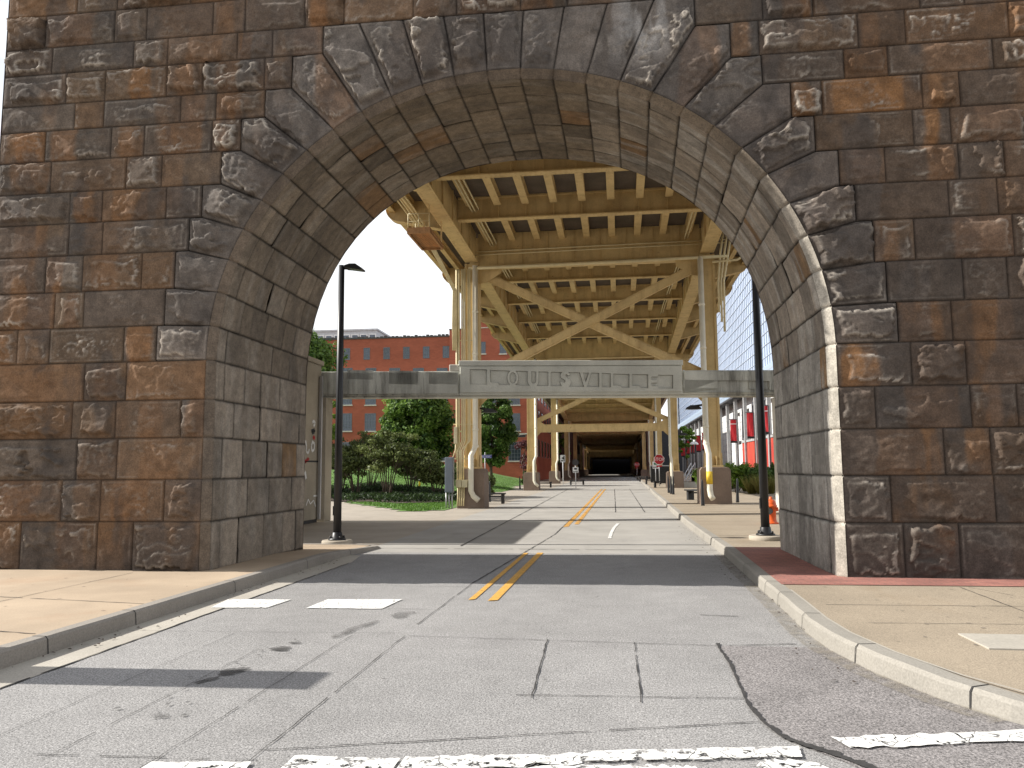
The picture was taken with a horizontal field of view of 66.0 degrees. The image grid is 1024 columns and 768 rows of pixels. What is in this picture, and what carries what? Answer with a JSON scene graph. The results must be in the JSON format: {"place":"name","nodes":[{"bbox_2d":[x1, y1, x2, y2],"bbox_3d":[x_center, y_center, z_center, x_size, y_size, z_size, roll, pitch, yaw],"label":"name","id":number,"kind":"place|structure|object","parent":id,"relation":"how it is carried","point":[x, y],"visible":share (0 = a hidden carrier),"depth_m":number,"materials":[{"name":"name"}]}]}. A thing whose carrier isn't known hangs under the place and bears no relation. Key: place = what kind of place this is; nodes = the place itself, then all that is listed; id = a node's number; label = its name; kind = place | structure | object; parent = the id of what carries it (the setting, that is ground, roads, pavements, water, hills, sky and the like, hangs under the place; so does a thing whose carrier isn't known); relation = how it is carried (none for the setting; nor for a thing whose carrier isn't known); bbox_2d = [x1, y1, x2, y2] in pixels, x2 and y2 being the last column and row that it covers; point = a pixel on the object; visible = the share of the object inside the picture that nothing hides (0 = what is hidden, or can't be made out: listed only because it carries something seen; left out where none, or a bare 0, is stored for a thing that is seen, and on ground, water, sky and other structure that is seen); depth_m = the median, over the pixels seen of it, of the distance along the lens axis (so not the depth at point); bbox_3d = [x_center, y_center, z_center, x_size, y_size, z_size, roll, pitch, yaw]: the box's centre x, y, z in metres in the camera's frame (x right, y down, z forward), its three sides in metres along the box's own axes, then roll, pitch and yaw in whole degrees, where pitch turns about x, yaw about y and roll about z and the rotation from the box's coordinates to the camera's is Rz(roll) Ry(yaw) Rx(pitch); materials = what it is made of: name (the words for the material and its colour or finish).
{"place":"outdoors","nodes":[
{"label":"outdoors","id":0,"kind":"place"},
{"bbox_2d":[0,544,368,644],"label":"sidewalk","id":1,"kind":"structure","parent":0,"point":[29,614],"depth_m":9.82,"materials":[{"name":"concrete"}]},
{"bbox_2d":[0,0,667,422],"label":"sky","id":2,"kind":"structure","parent":0,"point":[400,291],"materials":[{"name":"white"}]},
{"bbox_2d":[331,465,522,510],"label":"lawn","id":3,"kind":"structure","parent":0,"point":[496,482],"depth_m":61.28,"materials":[{"name":"plant"}]},
{"bbox_2d":[331,490,455,502],"bbox_3d":[-6.731,6.193,44.937,9.175,0.518,17.818,3,-7,-28],"label":"mulch bed","id":4,"kind":"object","parent":3,"relation":"on","point":[392,501],"visible":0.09,"depth_m":38.62,"materials":[{"name":"soil"}]},
{"bbox_2d":[332,401,335,439],"bbox_3d":[-9.706,2.890,41.507,1.626,6.668,1.498,-3,-7,20],"label":"tree","id":5,"kind":"object","parent":4,"relation":"on","point":[333,425],"visible":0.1,"depth_m":41.40,"materials":[{"name":"green plant"}]},
{"bbox_2d":[332,437,364,488],"bbox_3d":[-10.043,4.830,46.421,2.609,3.434,3.476,2,-7,-22],"label":"multi stem shrub","id":6,"kind":"object","parent":4,"relation":"on","point":[343,481],"visible":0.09,"depth_m":46.13,"materials":[{"name":"green plant"}]},
{"bbox_2d":[332,431,379,492],"bbox_3d":[-8.807,4.378,43.014,3.206,3.747,3.352,-3,-7,22],"label":"multi stem shrub","id":7,"kind":"object","parent":4,"relation":"on","point":[352,462],"visible":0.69,"depth_m":42.96,"materials":[{"name":"green plant"}]},
{"bbox_2d":[351,435,400,486],"bbox_3d":[-8.427,4.871,48.460,3.057,3.449,2.735,3,-7,-30],"label":"multi stem shrub","id":8,"kind":"object","parent":4,"relation":"on","point":[392,438],"visible":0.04,"depth_m":48.12,"materials":[{"name":"green plant"}]},
{"bbox_2d":[354,429,420,492],"bbox_3d":[-6.380,4.164,40.865,3.525,3.709,2.787,-1,-6,7],"label":"multi stem shrub","id":9,"kind":"object","parent":4,"relation":"on","point":[386,453],"visible":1,"depth_m":40.65,"materials":[{"name":"green plant"}]},
{"bbox_2d":[331,481,456,501],"bbox_3d":[-7.182,6.023,44.922,7.961,0.925,17.624,3,-7,-28],"label":"ground cover","id":10,"kind":"object","parent":4,"relation":"on","point":[416,494],"visible":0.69,"depth_m":40.22,"materials":[{"name":"green plant"}]},
{"bbox_2d":[396,442,438,486],"bbox_3d":[-6.272,5.116,48.880,2.808,3.145,3.333,4,-8,-35],"label":"multi stem shrub","id":11,"kind":"object","parent":4,"relation":"on","point":[405,468],"visible":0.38,"depth_m":48.47,"materials":[{"name":"green plant"}]},
{"bbox_2d":[408,454,462,492],"bbox_3d":[-3.813,4.898,41.663,3.043,2.368,2.907,-1,-6,7],"label":"multi stem shrub","id":12,"kind":"object","parent":4,"relation":"on","point":[428,469],"visible":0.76,"depth_m":40.98,"materials":[{"name":"green plant"}]},
{"bbox_2d":[371,399,455,478],"bbox_3d":[-7.720,3.443,63.612,7.071,8.642,7.358,-1,-6,7],"label":"shade tree","id":13,"kind":"object","parent":3,"relation":"on","point":[430,422],"visible":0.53,"depth_m":61.53,"materials":[{"name":"green plant"}]},
{"bbox_2d":[445,457,453,508],"bbox_3d":[-2.566,4.062,32.383,0.334,2.100,0.315,-1,-6,7],"label":"utility cabinet","id":14,"kind":"object","parent":3,"relation":"on","point":[449,475],"visible":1,"depth_m":32.28,"materials":[{"name":"metal"}]},
{"bbox_2d":[460,399,519,475],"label":"maple tree","id":15,"kind":"object","parent":3,"relation":"on","point":[502,439],"visible":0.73,"depth_m":73.72,"materials":[{"name":"green plant"}]},
{"bbox_2d":[515,440,526,478],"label":"redbud tree","id":16,"kind":"object","parent":3,"relation":"on","point":[519,445],"visible":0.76,"depth_m":90.32,"materials":[{"name":"brown plant"}]},
{"bbox_2d":[303,475,589,544],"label":"plaza pavement","id":17,"kind":"structure","parent":0,"point":[366,524],"depth_m":25.01,"materials":[{"name":"concrete"}]},
{"bbox_2d":[304,356,323,523],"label":"concrete flood wall","id":18,"kind":"structure","parent":17,"relation":"on","point":[313,441],"depth_m":24.27,"materials":[{"name":"grey concrete"}]},
{"bbox_2d":[309,327,347,371],"bbox_3d":[-13.593,1.385,45.970,7.621,10.671,8.008,-1,-6,7],"label":"leafy tree","id":19,"kind":"object","parent":17,"relation":"on","point":[319,349],"visible":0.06,"depth_m":45.95,"materials":[{"name":"green plant"}]},
{"bbox_2d":[322,263,364,543],"bbox_3d":[-3.738,0.424,17.476,0.845,6.255,0.660,-1,-6,7],"label":"street lamp","id":20,"kind":"object","parent":17,"relation":"on","point":[336,537],"visible":0.97,"depth_m":17.39,"materials":[{"name":"metal"}]},
{"bbox_2d":[489,475,495,492],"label":"round shrub","id":21,"kind":"object","parent":17,"relation":"on","point":[492,478],"visible":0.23,"depth_m":39.52,"materials":[{"name":"green plant"}]},
{"bbox_2d":[489,493,505,503],"bbox_3d":[-1.038,5.292,36.509,1.500,0.478,0.505,-1,-6,4],"label":"bench","id":22,"kind":"object","parent":17,"relation":"on","point":[502,496],"visible":0.56,"depth_m":36.29,"materials":[{"name":"black metal"}]},
{"bbox_2d":[317,360,778,521],"bbox_3d":[1.374,1.807,25.581,16.053,5.072,1.085,0,-6,-1],"label":"concrete gateway","id":23,"kind":"object","parent":17,"relation":"on","point":[505,379],"visible":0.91,"depth_m":25.34,"materials":[{"name":"concrete"}]},
{"bbox_2d":[558,423,570,477],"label":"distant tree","id":24,"kind":"object","parent":17,"relation":"on","point":[561,442],"visible":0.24,"depth_m":137.26,"materials":[{"name":"green plant"}]},
{"bbox_2d":[558,420,579,476],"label":"brown brick building","id":25,"kind":"structure","parent":17,"relation":"on","point":[571,465],"depth_m":145.49,"materials":[{"name":"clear brick"}]},
{"bbox_2d":[0,552,1002,767],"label":"road","id":26,"kind":"structure","parent":0,"point":[456,680],"depth_m":6.18,"materials":[{"name":"concrete"}]},
{"bbox_2d":[0,555,359,688],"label":"gutter pan","id":27,"kind":"object","parent":26,"relation":"on","point":[30,668],"visible":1,"depth_m":7.91,"materials":[{"name":"concrete"}]},
{"bbox_2d":[0,544,379,668],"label":"kerb","id":28,"kind":"structure","parent":26,"relation":"on","point":[22,650],"depth_m":8.45,"materials":[{"name":"concrete"}]},
{"bbox_2d":[211,599,401,608],"bbox_3d":[-2.465,2.639,9.475,2.188,0.001,0.676,-1,-6,3],"label":"crosswalk marking","id":29,"kind":"object","parent":26,"relation":"on","point":[256,603],"visible":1,"depth_m":9.47,"materials":[{"name":"white paint"}]},
{"bbox_2d":[114,562,768,714],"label":"oil stains","id":30,"kind":"object","parent":26,"relation":"on","point":[231,671],"visible":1,"depth_m":6.31,"materials":[{"name":"grey"}]},
{"bbox_2d":[142,746,827,767],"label":"stop line","id":31,"kind":"object","parent":26,"relation":"on","point":[627,754],"visible":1,"depth_m":4.32,"materials":[{"name":"white paint"}]},
{"bbox_2d":[468,553,542,600],"bbox_3d":[0.028,2.930,12.333,0.365,0.001,5.552,-1,-6,8],"label":"lane marking","id":32,"kind":"object","parent":26,"relation":"on","point":[507,584],"visible":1,"depth_m":11.42,"materials":[{"name":"yellow paint"}]},
{"bbox_2d":[0,0,1023,578],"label":"stone arch wall","id":33,"kind":"structure","parent":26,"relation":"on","point":[198,198],"depth_m":11.89,"materials":[{"name":"stone"}]},
{"bbox_2d":[45,549,987,708],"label":"kerb joints","id":34,"kind":"object","parent":26,"relation":"on","point":[743,573],"visible":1,"depth_m":6.46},
{"bbox_2d":[716,643,877,767],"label":"road crack","id":35,"kind":"object","parent":26,"relation":"on","point":[803,743],"visible":1,"depth_m":4.67,"materials":[{"name":"asphalt"}]},
{"bbox_2d":[720,645,1023,767],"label":"asphalt patch","id":36,"kind":"object","parent":26,"relation":"on","point":[791,693],"visible":0.89,"depth_m":5.15,"materials":[{"name":"asphalt"}]},
{"bbox_2d":[831,729,1023,747],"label":"stop line","id":37,"kind":"object","parent":26,"relation":"on","point":[915,740],"visible":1,"depth_m":4.60,"materials":[{"name":"white paint"}]},
{"bbox_2d":[368,473,722,554],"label":"road","id":38,"kind":"structure","parent":0,"point":[653,528],"depth_m":21.33,"materials":[{"name":"concrete"}]},
{"bbox_2d":[0,489,1022,767],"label":"road joints","id":39,"kind":"object","parent":38,"relation":"on","point":[472,637],"visible":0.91,"depth_m":6.61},
{"bbox_2d":[560,455,564,484],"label":"turn sign","id":40,"kind":"object","parent":38,"relation":"on","point":[562,458],"visible":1,"depth_m":78.72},
{"bbox_2d":[572,459,578,487],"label":"round sign","id":41,"kind":"object","parent":38,"relation":"on","point":[575,462],"visible":1,"depth_m":65.44,"materials":[{"name":"metal"}]},
{"bbox_2d":[569,480,584,484],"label":"bench","id":42,"kind":"object","parent":38,"relation":"on","point":[571,481],"visible":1,"depth_m":76.80,"materials":[{"name":"black metal"}]},
{"bbox_2d":[564,489,605,526],"bbox_3d":[4.339,6.031,41.381,0.390,0.001,40.006,-1,-6,8],"label":"lane marking","id":43,"kind":"object","parent":38,"relation":"on","point":[581,518],"visible":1,"depth_m":29.30,"materials":[{"name":"yellow paint"}]},
{"bbox_2d":[608,523,618,537],"bbox_3d":[2.631,3.786,20.447,0.129,0.001,4.935,-1,-6,10],"label":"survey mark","id":44,"kind":"object","parent":38,"relation":"on","point":[611,532],"visible":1,"depth_m":19.95,"materials":[{"name":"white paint"}]},
{"bbox_2d":[677,398,679,423],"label":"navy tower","id":45,"kind":"structure","parent":0,"point":[678,415],"depth_m":295.38,"materials":[{"name":"white glass"}]},
{"bbox_2d":[691,468,753,480],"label":"entrance steps","id":46,"kind":"structure","parent":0,"point":[693,479],"depth_m":81.50,"materials":[{"name":"concrete"}]},
{"bbox_2d":[684,463,694,480],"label":"stair handrail","id":47,"kind":"object","parent":46,"relation":"attached to","point":[689,471],"visible":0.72,"depth_m":78.58,"materials":[{"name":"metal"}]},
{"bbox_2d":[628,473,831,560],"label":"sidewalk","id":48,"kind":"structure","parent":0,"point":[735,529],"depth_m":23.97,"materials":[{"name":"concrete"}]},
{"bbox_2d":[652,462,658,480],"bbox_3d":[11.561,7.218,63.424,0.480,1.983,0.108,-1,-6,7],"label":"parking sign","id":49,"kind":"object","parent":48,"relation":"on","point":[654,464],"visible":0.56,"depth_m":63.44,"materials":[{"name":"metal"}]},
{"bbox_2d":[650,465,668,482],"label":"litter bin","id":50,"kind":"object","parent":48,"relation":"on","point":[664,469],"visible":0.55,"depth_m":70.47,"materials":[{"name":"black metal"}]},
{"bbox_2d":[654,454,664,485],"bbox_3d":[11.668,6.839,62.403,0.844,2.516,0.105,-1,-6,7],"label":"stop sign","id":51,"kind":"object","parent":48,"relation":"on","point":[659,459],"visible":1,"depth_m":62.44,"materials":[{"name":"metal"}]},
{"bbox_2d":[667,476,669,492],"bbox_3d":[9.161,5.870,46.185,0.150,1.000,0.150,-3,-6,7],"label":"bollard","id":52,"kind":"object","parent":48,"relation":"on","point":[668,487],"visible":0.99,"depth_m":46.16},
{"bbox_2d":[670,476,671,493],"bbox_3d":[8.933,5.666,44.274,0.150,1.000,0.150,0,-7,7],"label":"bollard","id":53,"kind":"object","parent":48,"relation":"on","point":[670,485],"visible":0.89,"depth_m":44.23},
{"bbox_2d":[672,476,674,493],"bbox_3d":[8.866,5.566,43.336,0.150,1.000,0.150,0,-5,7],"label":"bollard","id":54,"kind":"object","parent":48,"relation":"on","point":[673,491],"visible":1,"depth_m":43.29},
{"bbox_2d":[681,443,685,456],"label":"hanging banner","id":55,"kind":"object","parent":48,"relation":"on","point":[684,452],"visible":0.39,"depth_m":196.93,"materials":[{"name":"red fabric"}]},
{"bbox_2d":[678,426,697,475],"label":"distant tree","id":56,"kind":"object","parent":48,"relation":"on","point":[690,432],"visible":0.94,"depth_m":146.12,"materials":[{"name":"green plant"}]},
{"bbox_2d":[687,440,690,468],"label":"hanging banner","id":57,"kind":"object","parent":48,"relation":"on","point":[688,451],"visible":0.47,"depth_m":184.75,"materials":[{"name":"red fabric"}]},
{"bbox_2d":[684,489,696,499],"bbox_3d":[8.350,4.965,35.295,0.506,0.478,1.500,2,-7,-22],"label":"bench","id":58,"kind":"object","parent":48,"relation":"on","point":[690,493],"visible":0.46,"depth_m":35.77,"materials":[{"name":"black concrete"}]},
{"bbox_2d":[684,481,696,486],"bbox_3d":[13.564,7.467,58.623,1.900,0.430,0.900,-1,-6,7],"label":"planter box","id":59,"kind":"object","parent":48,"relation":"on","point":[690,484],"visible":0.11,"depth_m":58.23,"materials":[{"name":"concrete"}]},
{"bbox_2d":[690,442,693,467],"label":"plaza lamp","id":60,"kind":"object","parent":48,"relation":"on","point":[692,443],"visible":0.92,"depth_m":92.63,"materials":[{"name":"black metal"}]},
{"bbox_2d":[691,469,696,483],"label":"round shrub","id":61,"kind":"object","parent":48,"relation":"on","point":[694,473],"visible":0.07,"depth_m":54.50,"materials":[{"name":"green plant"}]},
{"bbox_2d":[694,442,698,467],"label":"plaza lamp","id":62,"kind":"object","parent":48,"relation":"on","point":[695,443],"visible":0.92,"depth_m":92.59,"materials":[{"name":"black metal"}]},
{"bbox_2d":[695,435,701,463],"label":"hanging banner","id":63,"kind":"object","parent":48,"relation":"on","point":[698,447],"visible":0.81,"depth_m":161.56,"materials":[{"name":"red fabric"}]},
{"bbox_2d":[701,480,704,505],"bbox_3d":[7.329,4.174,30.332,0.150,1.000,0.150,-1,-5,7],"label":"bollard","id":64,"kind":"object","parent":48,"relation":"on","point":[702,496],"visible":1,"depth_m":30.28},
{"bbox_2d":[729,419,738,465],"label":"hanging banner","id":65,"kind":"object","parent":48,"relation":"on","point":[734,434],"visible":0.97,"depth_m":114.32,"materials":[{"name":"red fabric"}]},
{"bbox_2d":[736,478,738,501],"bbox_3d":[9.408,4.437,32.901,0.150,1.000,0.150,0,-6,7],"label":"bollard","id":66,"kind":"object","parent":48,"relation":"on","point":[737,492],"visible":1,"depth_m":32.85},
{"bbox_2d":[724,461,751,492],"bbox_3d":[12.942,5.361,45.466,1.820,1.867,1.811,-6,-8,41],"label":"round shrub","id":67,"kind":"object","parent":48,"relation":"on","point":[736,471],"visible":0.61,"depth_m":44.97,"materials":[{"name":"green plant"}]},
{"bbox_2d":[739,474,758,493],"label":"grass clump","id":68,"kind":"object","parent":48,"relation":"on","point":[749,488],"visible":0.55,"depth_m":43.23,"materials":[{"name":"plant"}]},
{"bbox_2d":[745,412,755,465],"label":"hanging banner","id":69,"kind":"object","parent":48,"relation":"on","point":[750,430],"visible":0.96,"depth_m":100.31,"materials":[{"name":"red fabric"}]},
{"bbox_2d":[741,463,774,486],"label":"round shrub","id":70,"kind":"object","parent":48,"relation":"on","point":[754,471],"visible":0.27,"depth_m":44.43,"materials":[{"name":"green plant"}]},
{"bbox_2d":[750,475,771,493],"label":"grass clump","id":71,"kind":"object","parent":48,"relation":"on","point":[756,485],"visible":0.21,"depth_m":42.66,"materials":[{"name":"plant"}]},
{"bbox_2d":[749,280,779,540],"bbox_3d":[5.175,0.070,16.168,0.845,6.255,0.660,-1,-6,7],"label":"street lamp","id":72,"kind":"object","parent":48,"relation":"on","point":[765,533],"visible":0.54,"depth_m":16.02,"materials":[{"name":"metal"}]},
{"bbox_2d":[758,474,774,493],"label":"grass clump","id":73,"kind":"object","parent":48,"relation":"on","point":[771,489],"visible":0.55,"depth_m":42.99,"materials":[{"name":"plant"}]},
{"bbox_2d":[764,405,770,463],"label":"hanging banner","id":74,"kind":"object","parent":48,"relation":"on","point":[767,417],"visible":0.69,"depth_m":89.80,"materials":[{"name":"red fabric"}]},
{"bbox_2d":[767,462,774,492],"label":"round shrub","id":75,"kind":"object","parent":48,"relation":"on","point":[772,466],"visible":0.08,"depth_m":45.23,"materials":[{"name":"green plant"}]},
{"bbox_2d":[769,497,778,523],"bbox_3d":[6.691,3.257,20.335,0.360,0.690,0.402,-1,-6,7],"label":"fire hydrant","id":76,"kind":"object","parent":48,"relation":"on","point":[773,508],"visible":0.59,"depth_m":20.24,"materials":[{"name":"metal"}]},
{"bbox_2d":[735,547,1023,585],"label":"brick walk","id":77,"kind":"structure","parent":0,"point":[778,564],"depth_m":10.28,"materials":[{"name":"brick"}]},
{"bbox_2d":[783,584,1023,694],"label":"sidewalk","id":78,"kind":"structure","parent":0,"point":[909,620],"depth_m":7.52,"materials":[{"name":"concrete"}]},
{"bbox_2d":[790,589,1023,691],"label":"sealant line","id":79,"kind":"object","parent":78,"relation":"on","point":[891,649],"visible":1,"depth_m":6.28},
{"bbox_2d":[958,633,1023,650],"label":"utility cover","id":80,"kind":"object","parent":78,"relation":"on","point":[1002,641],"visible":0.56,"depth_m":6.53,"materials":[{"name":"concrete"}]},
{"label":"ground","id":81,"kind":"structure","parent":0,"visible":0},
{"bbox_2d":[322,322,551,479],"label":"brick warehouse","id":82,"kind":"structure","parent":81,"relation":"on","point":[427,352],"depth_m":103.43,"materials":[{"name":"brick"}]},
{"bbox_2d":[344,348,349,359],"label":"window","id":83,"kind":"structure","parent":82,"relation":"in","point":[347,352],"depth_m":104.62,"materials":[{"name":"grey glass"}]},
{"bbox_2d":[343,413,351,431],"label":"window","id":84,"kind":"structure","parent":82,"relation":"in","point":[347,417],"depth_m":103.60,"materials":[{"name":"grey glass"}]},
{"bbox_2d":[343,399,352,405],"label":"window","id":85,"kind":"structure","parent":82,"relation":"in","point":[346,402],"depth_m":103.88,"materials":[{"name":"grey glass"}]},
{"bbox_2d":[312,328,390,337],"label":"rooftop penthouse block","id":86,"kind":"structure","parent":82,"relation":"on","point":[371,332],"depth_m":178.22,"materials":[{"name":"white metal"}]},
{"bbox_2d":[363,348,369,359],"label":"window","id":87,"kind":"structure","parent":82,"relation":"in","point":[366,356],"depth_m":104.24,"materials":[{"name":"grey glass"}]},
{"bbox_2d":[364,399,376,405],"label":"window","id":88,"kind":"structure","parent":82,"relation":"in","point":[368,402],"depth_m":103.48,"materials":[{"name":"grey glass"}]},
{"bbox_2d":[365,413,375,431],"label":"window","id":89,"kind":"structure","parent":82,"relation":"in","point":[370,418],"depth_m":103.20,"materials":[{"name":"grey glass"}]},
{"bbox_2d":[383,347,389,358],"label":"window","id":90,"kind":"structure","parent":82,"relation":"in","point":[386,350],"depth_m":103.91,"materials":[{"name":"grey glass"}]},
{"bbox_2d":[403,347,409,358],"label":"window","id":91,"kind":"structure","parent":82,"relation":"in","point":[406,350],"depth_m":103.58,"materials":[{"name":"grey glass"}]},
{"bbox_2d":[423,346,428,357],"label":"window","id":92,"kind":"structure","parent":82,"relation":"in","point":[425,349],"depth_m":103.25,"materials":[{"name":"grey glass"}]},
{"bbox_2d":[443,346,448,357],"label":"window","id":93,"kind":"structure","parent":82,"relation":"in","point":[445,348],"depth_m":102.92,"materials":[{"name":"grey glass"}]},
{"bbox_2d":[481,342,485,354],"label":"window","id":94,"kind":"structure","parent":82,"relation":"in","point":[483,344],"depth_m":102.30,"materials":[{"name":"grey glass"}]},
{"bbox_2d":[499,344,506,354],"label":"window","id":95,"kind":"structure","parent":82,"relation":"in","point":[502,351],"depth_m":101.95,"materials":[{"name":"grey glass"}]},
{"bbox_2d":[508,442,520,461],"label":"window","id":96,"kind":"structure","parent":82,"relation":"in","point":[515,455],"depth_m":100.34,"materials":[{"name":"grey glass"}]},
{"bbox_2d":[509,398,520,405],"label":"window","id":97,"kind":"structure","parent":82,"relation":"in","point":[516,401],"depth_m":101.03,"materials":[{"name":"grey glass"}]},
{"bbox_2d":[510,413,520,431],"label":"window","id":98,"kind":"structure","parent":82,"relation":"in","point":[516,416],"depth_m":100.79,"materials":[{"name":"grey glass"}]},
{"bbox_2d":[538,439,539,456],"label":"window","id":99,"kind":"structure","parent":82,"relation":"in","point":[538,439],"depth_m":108.21,"materials":[{"name":"glass"}]},
{"bbox_2d":[386,159,745,507],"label":"elevated viaduct","id":100,"kind":"object","parent":81,"relation":"on","point":[551,259],"visible":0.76,"depth_m":33.34,"materials":[{"name":"metal"}]},
{"bbox_2d":[583,448,590,469],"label":"brown brick building","id":101,"kind":"structure","parent":81,"relation":"on","point":[587,461],"depth_m":204.64,"materials":[{"name":"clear glass"}]},
{"bbox_2d":[592,430,684,472],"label":"end building","id":102,"kind":"structure","parent":81,"relation":"on","point":[612,466],"depth_m":259.03,"materials":[{"name":"black glass"}]},
{"bbox_2d":[637,431,653,469],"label":"shaded brick building","id":103,"kind":"structure","parent":81,"relation":"on","point":[647,452],"depth_m":144.99,"materials":[{"name":"brown brick"}]},
{"bbox_2d":[678,268,773,472],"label":"glass arena","id":104,"kind":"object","parent":81,"relation":"on","point":[735,341],"visible":0.2,"depth_m":127.95,"materials":[{"name":"glass"}]},
{"bbox_2d":[626,473,1023,724],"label":"kerb","id":105,"kind":"structure","parent":81,"relation":"on","point":[948,686],"depth_m":6.24,"materials":[{"name":"concrete"}]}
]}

